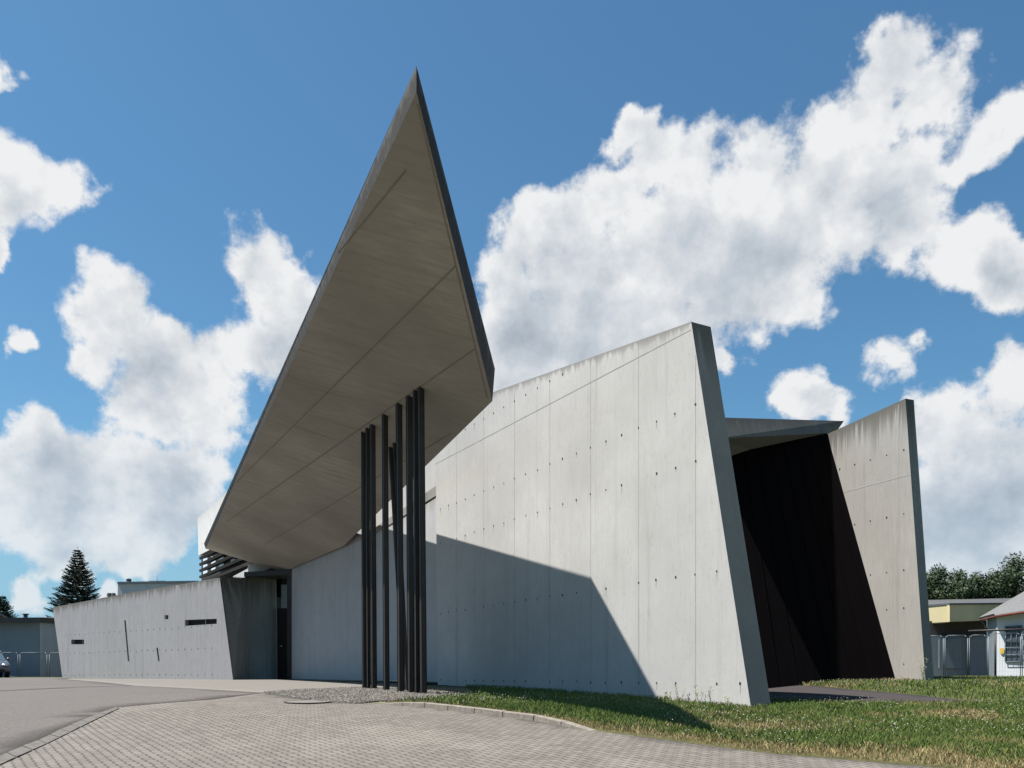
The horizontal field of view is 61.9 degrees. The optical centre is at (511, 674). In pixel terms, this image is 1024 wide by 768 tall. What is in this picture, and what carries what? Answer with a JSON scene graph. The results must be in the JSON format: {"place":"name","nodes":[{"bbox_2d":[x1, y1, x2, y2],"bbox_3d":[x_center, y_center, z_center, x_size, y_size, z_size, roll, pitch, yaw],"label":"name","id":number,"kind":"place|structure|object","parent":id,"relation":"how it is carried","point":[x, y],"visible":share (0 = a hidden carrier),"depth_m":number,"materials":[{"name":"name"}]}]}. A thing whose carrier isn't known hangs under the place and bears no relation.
{"place":"outdoors","nodes":[
{"label":"outdoors","id":0,"kind":"place"},
{"bbox_2d":[0,677,61,677],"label":"verge","id":1,"kind":"structure","parent":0,"point":[30,677],"depth_m":47.50,"materials":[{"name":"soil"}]},
{"bbox_2d":[2,652,17,676],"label":"fence","id":2,"kind":"object","parent":1,"relation":"on","point":[15,660],"visible":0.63,"depth_m":48.37,"materials":[{"name":"metal"}]},
{"bbox_2d":[20,652,46,676],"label":"fence","id":3,"kind":"object","parent":1,"relation":"on","point":[30,671],"visible":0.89,"depth_m":48.48,"materials":[{"name":"metal"}]},
{"bbox_2d":[49,652,61,676],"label":"fence","id":4,"kind":"object","parent":1,"relation":"on","point":[50,671],"visible":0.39,"depth_m":48.61,"materials":[{"name":"metal"}]},
{"bbox_2d":[0,678,132,690],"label":"asphalt road","id":5,"kind":"structure","parent":0,"point":[11,684],"depth_m":20.33,"materials":[{"name":"grey asphalt"}]},
{"bbox_2d":[0,651,10,676],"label":"parked car","id":6,"kind":"object","parent":5,"relation":"on","point":[4,666],"visible":1,"depth_m":45.41,"materials":[{"name":"grey paint"}]},
{"bbox_2d":[0,686,259,754],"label":"asphalt yard","id":7,"kind":"structure","parent":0,"point":[28,716],"depth_m":11.93,"materials":[{"name":"grey asphalt"}]},
{"bbox_2d":[68,679,396,692],"bbox_3d":[-6.886,0.248,26.521,10.651,0.195,22.707,0,0,-33],"label":"concrete apron","id":8,"kind":"object","parent":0,"point":[255,685],"visible":0.77,"depth_m":21.46,"materials":[{"name":"grey concrete"}]},
{"bbox_2d":[70,678,609,732],"bbox_3d":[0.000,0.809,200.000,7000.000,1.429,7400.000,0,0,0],"label":"ground","id":9,"kind":"structure","parent":0,"point":[454,688],"depth_m":17.93,"materials":[{"name":"grey concrete"}]},
{"bbox_2d":[0,596,18,617],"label":"spruce tree","id":10,"kind":"object","parent":9,"relation":"on","point":[5,606],"visible":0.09,"depth_m":74.88,"materials":[{"name":"green plant"}]},
{"bbox_2d":[0,613,61,676],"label":"storage building","id":11,"kind":"structure","parent":9,"relation":"on","point":[25,633],"depth_m":55.76,"materials":[{"name":"grey metal"}]},
{"bbox_2d":[0,707,118,764],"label":"edging strip","id":12,"kind":"object","parent":9,"relation":"on","point":[21,751],"visible":0.66,"depth_m":8.13,"materials":[{"name":"concrete"}]},
{"bbox_2d":[43,547,101,616],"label":"spruce tree","id":13,"kind":"object","parent":9,"relation":"on","point":[78,576],"visible":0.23,"depth_m":61.59,"materials":[{"name":"green plant"}]},
{"bbox_2d":[117,578,196,594],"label":"pale rooftop block","id":14,"kind":"structure","parent":9,"relation":"on","point":[128,586],"depth_m":56.00,"materials":[{"name":"concrete"}]},
{"bbox_2d":[263,686,472,703],"bbox_3d":[-2.505,0.341,14.720,3.104,0.176,5.526,0,0,-30],"label":"gravel bed","id":15,"kind":"object","parent":9,"relation":"on","point":[372,701],"visible":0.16,"depth_m":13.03,"materials":[{"name":"grey gravel"}]},
{"bbox_2d":[384,702,596,730],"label":"kerb","id":16,"kind":"structure","parent":9,"relation":"on","point":[510,714],"depth_m":10.06,"materials":[{"name":"concrete"}]},
{"bbox_2d":[53,66,933,706],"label":"concrete building","id":17,"kind":"structure","parent":9,"relation":"on","point":[409,500],"depth_m":16.00,"materials":[{"name":"concrete"}]},
{"bbox_2d":[75,640,83,643],"bbox_3d":[-19.372,-1.476,38.067,1.343,0.255,0.015,0,0,39],"label":"slot window","id":18,"kind":"structure","parent":17,"relation":"in","point":[76,641],"depth_m":37.94,"materials":[{"name":"black glass"}]},
{"bbox_2d":[189,619,216,625],"bbox_3d":[-11.556,-1.973,31.661,2.321,0.243,0.015,0,0,39],"label":"slot window","id":19,"kind":"structure","parent":17,"relation":"in","point":[208,621],"depth_m":31.56,"materials":[{"name":"black glass"}]},
{"bbox_2d":[277,608,286,678],"bbox_3d":[-9.004,-1.173,33.301,0.626,2.881,0.251,0,0,32],"label":"entrance door","id":20,"kind":"structure","parent":17,"relation":"in","point":[281,612],"depth_m":33.36,"materials":[{"name":"paint"}]},
{"bbox_2d":[281,585,286,607],"bbox_3d":[-8.875,-3.073,33.320,0.398,0.934,0.034,0,0,32],"label":"transom window","id":21,"kind":"structure","parent":17,"relation":"in","point":[283,587],"depth_m":33.32,"materials":[{"name":"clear glass"}]},
{"bbox_2d":[926,573,953,605],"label":"broadleaf tree","id":22,"kind":"object","parent":9,"relation":"on","point":[941,595],"visible":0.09,"depth_m":61.22,"materials":[{"name":"green plant"}]},
{"bbox_2d":[927,563,965,598],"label":"broadleaf tree","id":23,"kind":"object","parent":9,"relation":"on","point":[940,577],"visible":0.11,"depth_m":62.99,"materials":[{"name":"green plant"}]},
{"bbox_2d":[947,567,967,586],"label":"broadleaf tree","id":24,"kind":"object","parent":9,"relation":"on","point":[959,573],"visible":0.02,"depth_m":65.73,"materials":[{"name":"green plant"}]},
{"bbox_2d":[928,598,1021,676],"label":"cream building","id":25,"kind":"structure","parent":9,"relation":"on","point":[954,617],"depth_m":47.40,"materials":[{"name":"beige paint"}]},
{"bbox_2d":[946,571,1014,598],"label":"broadleaf tree","id":26,"kind":"object","parent":9,"relation":"on","point":[977,586],"visible":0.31,"depth_m":60.89,"materials":[{"name":"green plant"}]},
{"bbox_2d":[985,568,1010,597],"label":"broadleaf tree","id":27,"kind":"object","parent":9,"relation":"on","point":[992,574],"visible":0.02,"depth_m":63.71,"materials":[{"name":"green plant"}]},
{"bbox_2d":[979,592,1023,675],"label":"white shed","id":28,"kind":"structure","parent":9,"relation":"on","point":[998,617],"depth_m":37.74,"materials":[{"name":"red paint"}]},
{"bbox_2d":[1005,625,1021,661],"bbox_3d":[21.958,-1.363,37.378,0.104,1.614,0.766,0,0,-36],"label":"window","id":29,"kind":"structure","parent":28,"relation":"in","point":[1010,648],"depth_m":37.39,"materials":[{"name":"grey glass"}]},
{"bbox_2d":[984,551,1023,597],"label":"broadleaf tree","id":30,"kind":"object","parent":9,"relation":"on","point":[1018,563],"visible":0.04,"depth_m":65.66,"materials":[{"name":"green plant"}]},
{"bbox_2d":[993,566,1023,597],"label":"broadleaf tree","id":31,"kind":"object","parent":9,"relation":"on","point":[1015,577],"visible":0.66,"depth_m":61.48,"materials":[{"name":"green plant"}]},
{"bbox_2d":[0,693,938,767],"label":"sett paving","id":32,"kind":"structure","parent":0,"point":[262,730],"depth_m":7.90,"materials":[{"name":"grey stone"}]},
{"bbox_2d":[284,700,331,703],"bbox_3d":[-2.863,0.390,11.978,0.647,0.065,0.648,0,0,0],"label":"manhole cover","id":33,"kind":"object","parent":32,"relation":"on","point":[305,702],"visible":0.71,"depth_m":11.84,"materials":[{"name":"metal"}]},
{"bbox_2d":[0,0,1023,617],"label":"sky","id":34,"kind":"structure","parent":0,"point":[833,190],"materials":[{"name":"blue"}]},
{"bbox_2d":[385,675,1023,767],"bbox_3d":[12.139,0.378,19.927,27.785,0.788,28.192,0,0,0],"label":"grass","id":35,"kind":"structure","parent":0,"point":[925,712],"depth_m":9.56,"materials":[{"name":"green plant"}]},
{"bbox_2d":[408,678,1022,741],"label":"clover flowers","id":36,"kind":"object","parent":35,"relation":"on","point":[755,714],"visible":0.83,"depth_m":11.08,"materials":[{"name":"white plant"}]},
{"bbox_2d":[917,658,926,679],"bbox_3d":[7.691,-0.092,15.962,0.150,0.488,0.177,0,0,0],"label":"weed plant","id":37,"kind":"object","parent":35,"relation":"on","point":[923,669],"visible":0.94,"depth_m":15.97,"materials":[{"name":"green plant"}]},
{"bbox_2d":[931,635,943,675],"bbox_3d":[15.318,-0.630,30.900,0.570,1.614,0.030,0,0,22],"label":"fence","id":38,"kind":"object","parent":35,"relation":"on","point":[937,667],"visible":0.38,"depth_m":30.87,"materials":[{"name":"metal"}]},
{"bbox_2d":[945,635,967,676],"bbox_3d":[15.960,-0.629,30.650,0.765,1.614,0.030,0,0,16],"label":"fence","id":39,"kind":"object","parent":35,"relation":"on","point":[960,667],"visible":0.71,"depth_m":30.61,"materials":[{"name":"metal"}]},
{"bbox_2d":[969,635,987,675],"bbox_3d":[16.613,-0.628,30.400,0.594,1.614,0.030,0,0,21],"label":"fence","id":40,"kind":"object","parent":35,"relation":"on","point":[980,648],"visible":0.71,"depth_m":30.38,"materials":[{"name":"metal"}]},
{"bbox_2d":[968,628,1023,675],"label":"fence barrier","id":41,"kind":"object","parent":35,"relation":"on","point":[995,653],"visible":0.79,"depth_m":29.20,"materials":[{"name":"metal"}]},
{"bbox_2d":[988,633,1020,675],"bbox_3d":[17.402,-0.652,30.150,1.064,1.664,0.030,0,0,11],"label":"fence","id":42,"kind":"object","parent":35,"relation":"on","point":[1002,656],"visible":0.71,"depth_m":30.16,"materials":[{"name":"metal"}]},
{"bbox_2d":[1022,634,1023,675],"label":"fence","id":43,"kind":"object","parent":35,"relation":"on","point":[1022,654],"visible":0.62,"depth_m":29.99,"materials":[{"name":"metal"}]},
{"bbox_2d":[768,685,972,702],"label":"garage path","id":44,"kind":"structure","parent":0,"point":[816,692],"depth_m":12.95,"materials":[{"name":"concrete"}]}
]}

